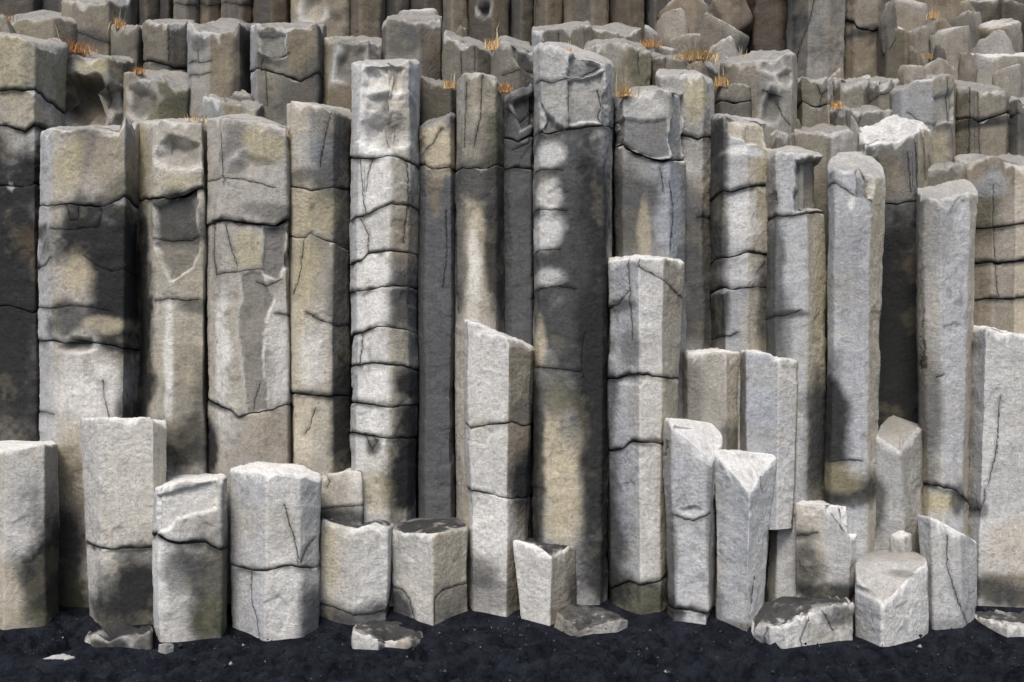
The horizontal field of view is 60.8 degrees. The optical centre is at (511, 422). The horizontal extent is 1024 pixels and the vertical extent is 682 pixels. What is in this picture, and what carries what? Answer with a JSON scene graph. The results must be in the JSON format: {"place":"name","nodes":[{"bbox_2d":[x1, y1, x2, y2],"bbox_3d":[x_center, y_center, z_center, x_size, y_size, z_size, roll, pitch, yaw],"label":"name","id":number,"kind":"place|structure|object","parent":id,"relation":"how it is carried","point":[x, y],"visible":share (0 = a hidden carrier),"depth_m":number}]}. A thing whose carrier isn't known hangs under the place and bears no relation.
{"place":"outdoors","nodes":[
{"label":"outdoors","id":0,"kind":"place"},
{"bbox_2d":[123,69,190,350],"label":"basalt column","id":1,"kind":"structure","parent":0,"point":[155,94],"depth_m":8.87},
{"bbox_2d":[0,591,1023,681],"bbox_3d":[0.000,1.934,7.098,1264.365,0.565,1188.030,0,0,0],"label":"ground","id":2,"kind":"structure","parent":0,"point":[963,659],"depth_m":6.87},
{"bbox_2d":[0,440,59,629],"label":"basalt column","id":3,"kind":"structure","parent":2,"relation":"on","point":[29,529],"depth_m":7.54},
{"bbox_2d":[0,32,67,440],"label":"basalt column","id":4,"kind":"structure","parent":2,"relation":"on","point":[33,72],"depth_m":8.32},
{"bbox_2d":[37,117,139,606],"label":"basalt column","id":5,"kind":"structure","parent":2,"relation":"on","point":[88,330],"depth_m":8.07},
{"bbox_2d":[85,622,152,649],"bbox_3d":[-3.325,1.904,7.376,0.533,0.433,0.902,0,0,-24],"label":"flat stone","id":6,"kind":"object","parent":2,"relation":"on","point":[119,634],"visible":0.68,"depth_m":7.08},
{"bbox_2d":[79,417,166,626],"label":"basalt column","id":7,"kind":"structure","parent":2,"relation":"on","point":[124,462],"depth_m":7.51},
{"bbox_2d":[136,118,209,479],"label":"basalt column","id":8,"kind":"structure","parent":2,"relation":"on","point":[171,268],"depth_m":8.15},
{"bbox_2d":[152,473,228,641],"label":"basalt column","id":9,"kind":"structure","parent":2,"relation":"on","point":[190,550],"depth_m":7.30},
{"bbox_2d":[206,113,295,603],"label":"basalt column","id":10,"kind":"structure","parent":2,"relation":"on","point":[249,412],"depth_m":8.06},
{"bbox_2d":[230,461,321,640],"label":"basalt column","id":11,"kind":"structure","parent":2,"relation":"on","point":[274,546],"depth_m":7.37},
{"bbox_2d":[287,101,353,562],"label":"basalt column","id":12,"kind":"structure","parent":2,"relation":"on","point":[321,343],"depth_m":8.13},
{"bbox_2d":[320,468,363,524],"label":"basalt column","id":13,"kind":"structure","parent":2,"relation":"on","point":[342,496],"depth_m":8.01},
{"bbox_2d":[320,518,394,624],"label":"basalt column","id":14,"kind":"structure","parent":2,"relation":"on","point":[356,567],"depth_m":7.66},
{"bbox_2d":[349,58,419,605],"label":"basalt column","id":15,"kind":"structure","parent":2,"relation":"on","point":[384,203],"depth_m":8.05},
{"bbox_2d":[351,619,422,649],"bbox_3d":[-1.034,1.902,7.433,0.592,0.436,0.853,0,0,0],"label":"flat stone","id":16,"kind":"object","parent":2,"relation":"on","point":[375,635],"visible":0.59,"depth_m":7.19},
{"bbox_2d":[392,517,468,625],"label":"basalt column","id":17,"kind":"structure","parent":2,"relation":"on","point":[429,573],"depth_m":7.72},
{"bbox_2d":[418,112,455,518],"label":"basalt column","id":18,"kind":"structure","parent":2,"relation":"on","point":[436,351],"depth_m":8.25},
{"bbox_2d":[454,72,504,601],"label":"basalt column","id":19,"kind":"structure","parent":2,"relation":"on","point":[479,272],"depth_m":8.20},
{"bbox_2d":[463,319,533,616],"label":"basalt column","id":20,"kind":"structure","parent":2,"relation":"on","point":[498,382],"depth_m":7.86},
{"bbox_2d":[1,613,1019,681],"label":"grit","id":21,"kind":"object","parent":2,"relation":"on","point":[180,645],"visible":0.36,"depth_m":7.09},
{"bbox_2d":[503,84,534,537],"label":"basalt column","id":22,"kind":"structure","parent":2,"relation":"on","point":[518,117],"depth_m":8.41},
{"bbox_2d":[513,538,576,625],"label":"basalt column","id":23,"kind":"structure","parent":2,"relation":"on","point":[546,580],"depth_m":7.71},
{"bbox_2d":[531,42,614,604],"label":"basalt column","id":24,"kind":"structure","parent":2,"relation":"on","point":[573,163],"depth_m":7.97},
{"bbox_2d":[554,604,627,636],"bbox_3d":[0.673,1.858,7.576,0.480,0.503,0.490,0,0,-37],"label":"flat stone","id":25,"kind":"object","parent":2,"relation":"on","point":[578,620],"visible":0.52,"depth_m":7.49},
{"bbox_2d":[607,254,684,614],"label":"basalt column","id":26,"kind":"structure","parent":2,"relation":"on","point":[645,294],"depth_m":7.82},
{"bbox_2d":[612,85,686,418],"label":"basalt column","id":27,"kind":"structure","parent":2,"relation":"on","point":[649,185],"depth_m":8.18},
{"bbox_2d":[610,67,639,98],"bbox_3d":[1.040,-3.170,8.133,0.333,0.270,0.188,0,0,0],"label":"grass tuft","id":28,"kind":"object","parent":27,"relation":"on","point":[624,91],"visible":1,"depth_m":8.12},
{"bbox_2d":[655,68,714,349],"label":"basalt column","id":29,"kind":"structure","parent":2,"relation":"on","point":[697,99],"depth_m":8.45},
{"bbox_2d":[663,418,722,624],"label":"basalt column","id":30,"kind":"structure","parent":2,"relation":"on","point":[689,446],"depth_m":7.54},
{"bbox_2d":[682,347,739,605],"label":"basalt column","id":31,"kind":"structure","parent":2,"relation":"on","point":[710,383],"depth_m":8.05},
{"bbox_2d":[709,113,768,449],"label":"basalt column","id":32,"kind":"structure","parent":2,"relation":"on","point":[738,230],"depth_m":8.17},
{"bbox_2d":[713,449,775,630],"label":"basalt column","id":33,"kind":"structure","parent":2,"relation":"on","point":[744,482],"depth_m":7.55},
{"bbox_2d":[764,530,770,602],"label":"basalt column","id":34,"kind":"structure","parent":2,"relation":"on","point":[766,588],"depth_m":8.24},
{"bbox_2d":[740,349,798,529],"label":"basalt column","id":35,"kind":"structure","parent":34,"relation":"on","point":[768,400],"depth_m":7.90},
{"bbox_2d":[765,145,826,601],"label":"basalt column","id":36,"kind":"structure","parent":2,"relation":"on","point":[796,280],"depth_m":8.03},
{"bbox_2d":[751,594,854,648],"bbox_3d":[2.437,1.806,7.519,0.867,0.627,0.784,0,0,-16],"label":"boulder","id":37,"kind":"object","parent":2,"relation":"on","point":[784,622],"visible":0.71,"depth_m":7.21},
{"bbox_2d":[795,500,856,611],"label":"basalt column","id":38,"kind":"structure","parent":2,"relation":"on","point":[826,549],"depth_m":7.78},
{"bbox_2d":[824,151,885,612],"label":"basalt column","id":39,"kind":"structure","parent":2,"relation":"on","point":[856,201],"depth_m":7.88},
{"bbox_2d":[854,549,928,646],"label":"basalt column","id":40,"kind":"structure","parent":2,"relation":"on","point":[891,601],"depth_m":7.32},
{"bbox_2d":[890,530,912,552],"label":"stone","id":41,"kind":"object","parent":40,"relation":"on","point":[900,541],"visible":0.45,"depth_m":7.78},
{"bbox_2d":[857,114,932,429],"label":"basalt column","id":42,"kind":"structure","parent":2,"relation":"on","point":[899,149],"depth_m":8.46},
{"bbox_2d":[874,415,923,552],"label":"basalt column","id":43,"kind":"structure","parent":2,"relation":"on","point":[899,463],"depth_m":7.95},
{"bbox_2d":[916,179,977,536],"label":"basalt column","id":44,"kind":"structure","parent":2,"relation":"on","point":[946,214],"depth_m":7.93},
{"bbox_2d":[917,514,977,629],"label":"basalt column","id":45,"kind":"structure","parent":2,"relation":"on","point":[949,553],"depth_m":7.52},
{"bbox_2d":[954,152,1023,333],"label":"basalt column","id":46,"kind":"structure","parent":2,"relation":"on","point":[997,182],"depth_m":8.38},
{"bbox_2d":[967,325,1023,607],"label":"basalt column","id":47,"kind":"structure","parent":2,"relation":"on","point":[995,501],"depth_m":7.93},
{"bbox_2d":[974,609,1023,636],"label":"boulder","id":48,"kind":"object","parent":2,"relation":"on","point":[1009,624],"visible":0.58,"depth_m":7.50},
{"bbox_2d":[297,0,1023,590],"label":"hillside","id":49,"kind":"structure","parent":0,"point":[707,2],"depth_m":9.01},
{"bbox_2d":[0,0,41,15],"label":"basalt column","id":50,"kind":"structure","parent":49,"relation":"on","point":[10,7],"depth_m":11.00},
{"bbox_2d":[8,10,76,45],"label":"basalt column","id":51,"kind":"structure","parent":49,"relation":"on","point":[40,24],"depth_m":9.79},
{"bbox_2d":[41,0,61,11],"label":"basalt column","id":52,"kind":"structure","parent":49,"relation":"on","point":[54,5],"depth_m":11.22},
{"bbox_2d":[61,0,131,55],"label":"basalt column","id":53,"kind":"structure","parent":49,"relation":"on","point":[93,19],"depth_m":9.97},
{"bbox_2d":[63,48,134,126],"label":"basalt column","id":54,"kind":"structure","parent":49,"relation":"on","point":[94,89],"depth_m":9.01},
{"bbox_2d":[54,22,106,55],"bbox_3d":[-4.490,-3.931,8.958,0.713,0.311,0.375,0,0,0],"label":"grass tuft","id":55,"kind":"object","parent":54,"relation":"on","point":[74,49],"visible":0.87,"depth_m":8.91},
{"bbox_2d":[111,24,144,70],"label":"basalt column","id":56,"kind":"structure","parent":49,"relation":"on","point":[126,41],"depth_m":9.76},
{"bbox_2d":[138,0,159,24],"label":"basalt column","id":57,"kind":"structure","parent":49,"relation":"on","point":[149,9],"depth_m":11.36},
{"bbox_2d":[159,0,173,18],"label":"basalt column","id":58,"kind":"structure","parent":49,"relation":"on","point":[166,8],"depth_m":11.43},
{"bbox_2d":[142,19,194,72],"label":"basalt column","id":59,"kind":"structure","parent":49,"relation":"on","point":[165,44],"depth_m":9.65},
{"bbox_2d":[173,0,199,23],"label":"basalt column","id":60,"kind":"structure","parent":49,"relation":"on","point":[185,9],"depth_m":11.05},
{"bbox_2d":[199,0,220,23],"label":"basalt column","id":61,"kind":"structure","parent":49,"relation":"on","point":[209,10],"depth_m":11.26},
{"bbox_2d":[187,21,255,117],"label":"basalt column","id":62,"kind":"structure","parent":49,"relation":"on","point":[218,62],"depth_m":9.05},
{"bbox_2d":[202,94,263,119],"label":"basalt column","id":63,"kind":"structure","parent":49,"relation":"on","point":[214,105],"depth_m":8.72},
{"bbox_2d":[221,0,253,23],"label":"basalt column","id":64,"kind":"structure","parent":49,"relation":"on","point":[240,9],"depth_m":11.03},
{"bbox_2d":[253,0,290,23],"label":"basalt column","id":65,"kind":"structure","parent":49,"relation":"on","point":[269,11],"depth_m":10.95},
{"bbox_2d":[250,22,326,125],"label":"basalt column","id":66,"kind":"structure","parent":49,"relation":"on","point":[286,63],"depth_m":8.98},
{"bbox_2d":[290,0,349,36],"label":"basalt column","id":67,"kind":"structure","parent":49,"relation":"on","point":[333,16],"depth_m":10.79},
{"bbox_2d":[323,35,382,111],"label":"basalt column","id":68,"kind":"structure","parent":49,"relation":"on","point":[342,54],"depth_m":9.11},
{"bbox_2d":[350,0,385,37],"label":"basalt column","id":69,"kind":"structure","parent":49,"relation":"on","point":[367,17],"depth_m":10.96},
{"bbox_2d":[385,0,409,19],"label":"basalt column","id":70,"kind":"structure","parent":49,"relation":"on","point":[394,7],"depth_m":11.33},
{"bbox_2d":[382,14,441,79],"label":"basalt column","id":71,"kind":"structure","parent":49,"relation":"on","point":[412,36],"depth_m":9.26},
{"bbox_2d":[398,8,442,50],"bbox_3d":[-1.093,-4.585,10.509,0.565,0.769,0.410,0,0,0],"label":"broken stone","id":72,"kind":"object","parent":49,"relation":"on","point":[426,11],"visible":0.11,"depth_m":10.38},
{"bbox_2d":[410,0,442,24],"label":"basalt column","id":73,"kind":"structure","parent":49,"relation":"on","point":[437,5],"depth_m":11.47},
{"bbox_2d":[419,76,456,127],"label":"basalt column","id":74,"kind":"structure","parent":49,"relation":"on","point":[437,100],"depth_m":8.86},
{"bbox_2d":[442,0,468,43],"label":"basalt column","id":75,"kind":"structure","parent":49,"relation":"on","point":[455,15],"depth_m":11.08},
{"bbox_2d":[442,30,492,149],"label":"basalt column","id":76,"kind":"structure","parent":49,"relation":"on","point":[461,56],"depth_m":9.06},
{"bbox_2d":[468,0,509,47],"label":"basalt column","id":77,"kind":"structure","parent":49,"relation":"on","point":[486,17],"depth_m":10.85},
{"bbox_2d":[490,35,533,104],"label":"basalt column","id":78,"kind":"structure","parent":49,"relation":"on","point":[511,60],"depth_m":8.79},
{"bbox_2d":[509,0,534,45],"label":"basalt column","id":79,"kind":"structure","parent":49,"relation":"on","point":[521,18],"depth_m":11.06},
{"bbox_2d":[535,0,563,25],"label":"basalt column","id":80,"kind":"structure","parent":49,"relation":"on","point":[549,12],"depth_m":10.97},
{"bbox_2d":[531,21,592,49],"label":"basalt column","id":81,"kind":"structure","parent":49,"relation":"on","point":[579,34],"depth_m":9.15},
{"bbox_2d":[563,0,608,25],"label":"basalt column","id":82,"kind":"structure","parent":49,"relation":"on","point":[593,12],"depth_m":10.75},
{"bbox_2d":[592,22,641,42],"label":"basalt column","id":83,"kind":"structure","parent":49,"relation":"on","point":[619,30],"depth_m":9.46},
{"bbox_2d":[584,38,651,256],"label":"basalt column","id":84,"kind":"structure","parent":49,"relation":"on","point":[632,60],"depth_m":8.85},
{"bbox_2d":[608,0,644,43],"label":"basalt column","id":85,"kind":"structure","parent":49,"relation":"on","point":[629,12],"depth_m":10.96},
{"bbox_2d":[644,0,666,29],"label":"basalt column","id":86,"kind":"structure","parent":49,"relation":"on","point":[653,9],"depth_m":11.15},
{"bbox_2d":[655,7,688,46],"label":"broken stone","id":87,"kind":"object","parent":49,"relation":"on","point":[670,24],"visible":0.23,"depth_m":10.09},
{"bbox_2d":[658,0,709,33],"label":"broken stone","id":88,"kind":"object","parent":49,"relation":"on","point":[695,10],"visible":0.3,"depth_m":10.90},
{"bbox_2d":[650,51,717,85],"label":"basalt column","id":89,"kind":"structure","parent":49,"relation":"on","point":[660,61],"depth_m":9.12},
{"bbox_2d":[643,25,658,52],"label":"broken stone","id":90,"kind":"object","parent":89,"relation":"on","point":[649,31],"visible":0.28,"depth_m":9.66},
{"bbox_2d":[664,33,722,63],"bbox_3d":[1.925,-3.895,9.040,0.788,0.313,0.420,0,0,0],"label":"grass tuft","id":91,"kind":"object","parent":89,"relation":"on","point":[703,56],"visible":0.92,"depth_m":9.00},
{"bbox_2d":[668,33,701,55],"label":"broken stone","id":92,"kind":"object","parent":49,"relation":"on","point":[677,42],"visible":0.22,"depth_m":9.76},
{"bbox_2d":[697,12,748,54],"bbox_3d":[2.515,-4.500,10.587,0.679,0.908,0.410,0,0,27],"label":"broken stone","id":93,"kind":"object","parent":49,"relation":"on","point":[711,28],"visible":0.39,"depth_m":10.42},
{"bbox_2d":[709,0,752,40],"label":"broken stone","id":94,"kind":"object","parent":49,"relation":"on","point":[737,14],"visible":0.61,"depth_m":11.06},
{"bbox_2d":[714,83,751,117],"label":"basalt column","id":95,"kind":"structure","parent":49,"relation":"on","point":[734,99],"depth_m":8.74},
{"bbox_2d":[706,36,739,82],"bbox_3d":[2.314,-3.805,9.753,0.570,0.941,0.512,0,0,-14],"label":"broken stone","id":96,"kind":"object","parent":95,"relation":"on","point":[727,46],"visible":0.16,"depth_m":9.59},
{"bbox_2d":[720,49,797,148],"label":"basalt column","id":97,"kind":"structure","parent":49,"relation":"on","point":[769,79],"depth_m":8.76},
{"bbox_2d":[744,0,787,53],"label":"basalt column","id":98,"kind":"structure","parent":49,"relation":"on","point":[769,27],"depth_m":11.04},
{"bbox_2d":[770,129,794,148],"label":"basalt column","id":99,"kind":"structure","parent":49,"relation":"on","point":[778,139],"depth_m":8.68},
{"bbox_2d":[797,76,833,127],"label":"basalt column","id":100,"kind":"structure","parent":49,"relation":"on","point":[814,96],"depth_m":9.21},
{"bbox_2d":[786,0,845,78],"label":"basalt column","id":101,"kind":"structure","parent":49,"relation":"on","point":[815,44],"depth_m":10.47},
{"bbox_2d":[794,123,853,370],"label":"basalt column","id":102,"kind":"structure","parent":49,"relation":"on","point":[828,142],"depth_m":8.72},
{"bbox_2d":[828,77,868,108],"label":"basalt column","id":103,"kind":"structure","parent":49,"relation":"on","point":[851,93],"depth_m":9.22},
{"bbox_2d":[830,105,892,127],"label":"basalt column","id":104,"kind":"structure","parent":49,"relation":"on","point":[867,115],"depth_m":8.99},
{"bbox_2d":[843,0,884,79],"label":"basalt column","id":105,"kind":"structure","parent":49,"relation":"on","point":[862,19],"depth_m":10.54},
{"bbox_2d":[867,76,899,109],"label":"basalt column","id":106,"kind":"structure","parent":49,"relation":"on","point":[880,88],"depth_m":9.19},
{"bbox_2d":[874,25,910,78],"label":"basalt column","id":107,"kind":"structure","parent":49,"relation":"on","point":[892,60],"depth_m":10.23},
{"bbox_2d":[879,0,897,55],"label":"broken stone","id":108,"kind":"object","parent":107,"relation":"on","point":[888,23],"visible":0.99,"depth_m":10.23},
{"bbox_2d":[885,0,928,31],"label":"broken stone","id":109,"kind":"object","parent":107,"relation":"on","point":[910,15],"visible":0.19,"depth_m":10.90},
{"bbox_2d":[909,25,931,65],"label":"broken stone","id":110,"kind":"object","parent":107,"relation":"on","point":[920,39],"visible":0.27,"depth_m":10.20},
{"bbox_2d":[889,73,956,163],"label":"basalt column","id":111,"kind":"structure","parent":49,"relation":"on","point":[929,100],"depth_m":8.89},
{"bbox_2d":[895,65,925,84],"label":"broken stone","id":112,"kind":"object","parent":111,"relation":"on","point":[907,74],"visible":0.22,"depth_m":9.32},
{"bbox_2d":[915,0,964,34],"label":"broken stone","id":113,"kind":"object","parent":49,"relation":"on","point":[947,10],"visible":0.12,"depth_m":11.55},
{"bbox_2d":[927,161,966,185],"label":"basalt column","id":114,"kind":"structure","parent":49,"relation":"on","point":[939,173],"depth_m":8.49},
{"bbox_2d":[949,10,981,48],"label":"broken stone","id":115,"kind":"object","parent":49,"relation":"on","point":[972,20],"visible":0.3,"depth_m":10.70},
{"bbox_2d":[954,79,1009,155],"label":"basalt column","id":116,"kind":"structure","parent":49,"relation":"on","point":[982,119],"depth_m":8.92},
{"bbox_2d":[924,57,957,79],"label":"broken stone","id":117,"kind":"object","parent":116,"relation":"on","point":[938,65],"visible":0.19,"depth_m":9.61},
{"bbox_2d":[957,52,977,82],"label":"broken stone","id":118,"kind":"object","parent":116,"relation":"on","point":[967,68],"visible":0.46,"depth_m":9.63},
{"bbox_2d":[969,0,1002,22],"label":"broken stone","id":119,"kind":"object","parent":49,"relation":"on","point":[989,10],"visible":0.2,"depth_m":11.27},
{"bbox_2d":[971,52,1023,89],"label":"basalt column","id":120,"kind":"structure","parent":49,"relation":"on","point":[988,65],"depth_m":9.62},
{"bbox_2d":[930,25,972,70],"bbox_3d":[5.122,-4.055,10.175,0.441,0.992,0.550,0,0,31],"label":"broken stone","id":121,"kind":"object","parent":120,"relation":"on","point":[954,42],"visible":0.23,"depth_m":10.01},
{"bbox_2d":[972,30,1014,53],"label":"broken stone","id":122,"kind":"object","parent":120,"relation":"on","point":[997,42],"visible":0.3,"depth_m":10.12},
{"bbox_2d":[979,18,1022,52],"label":"broken stone","id":123,"kind":"object","parent":49,"relation":"on","point":[1011,27],"visible":0.37,"depth_m":10.55},
{"bbox_2d":[1007,90,1023,155],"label":"basalt column","id":124,"kind":"structure","parent":49,"relation":"on","point":[1016,126],"depth_m":8.89},
{"bbox_2d":[992,64,1023,97],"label":"broken stone","id":125,"kind":"object","parent":124,"relation":"on","point":[1008,80],"visible":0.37,"depth_m":9.35},
{"bbox_3d":[6.982,-4.457,11.159,0.535,4.655,0.815,0,0,0],"label":"basalt column","id":126,"kind":"object","parent":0,"visible":0},
{"bbox_2d":[1002,0,1023,51],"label":"broken stone","id":127,"kind":"object","parent":126,"relation":"on","point":[1014,10],"visible":0.31,"depth_m":11.47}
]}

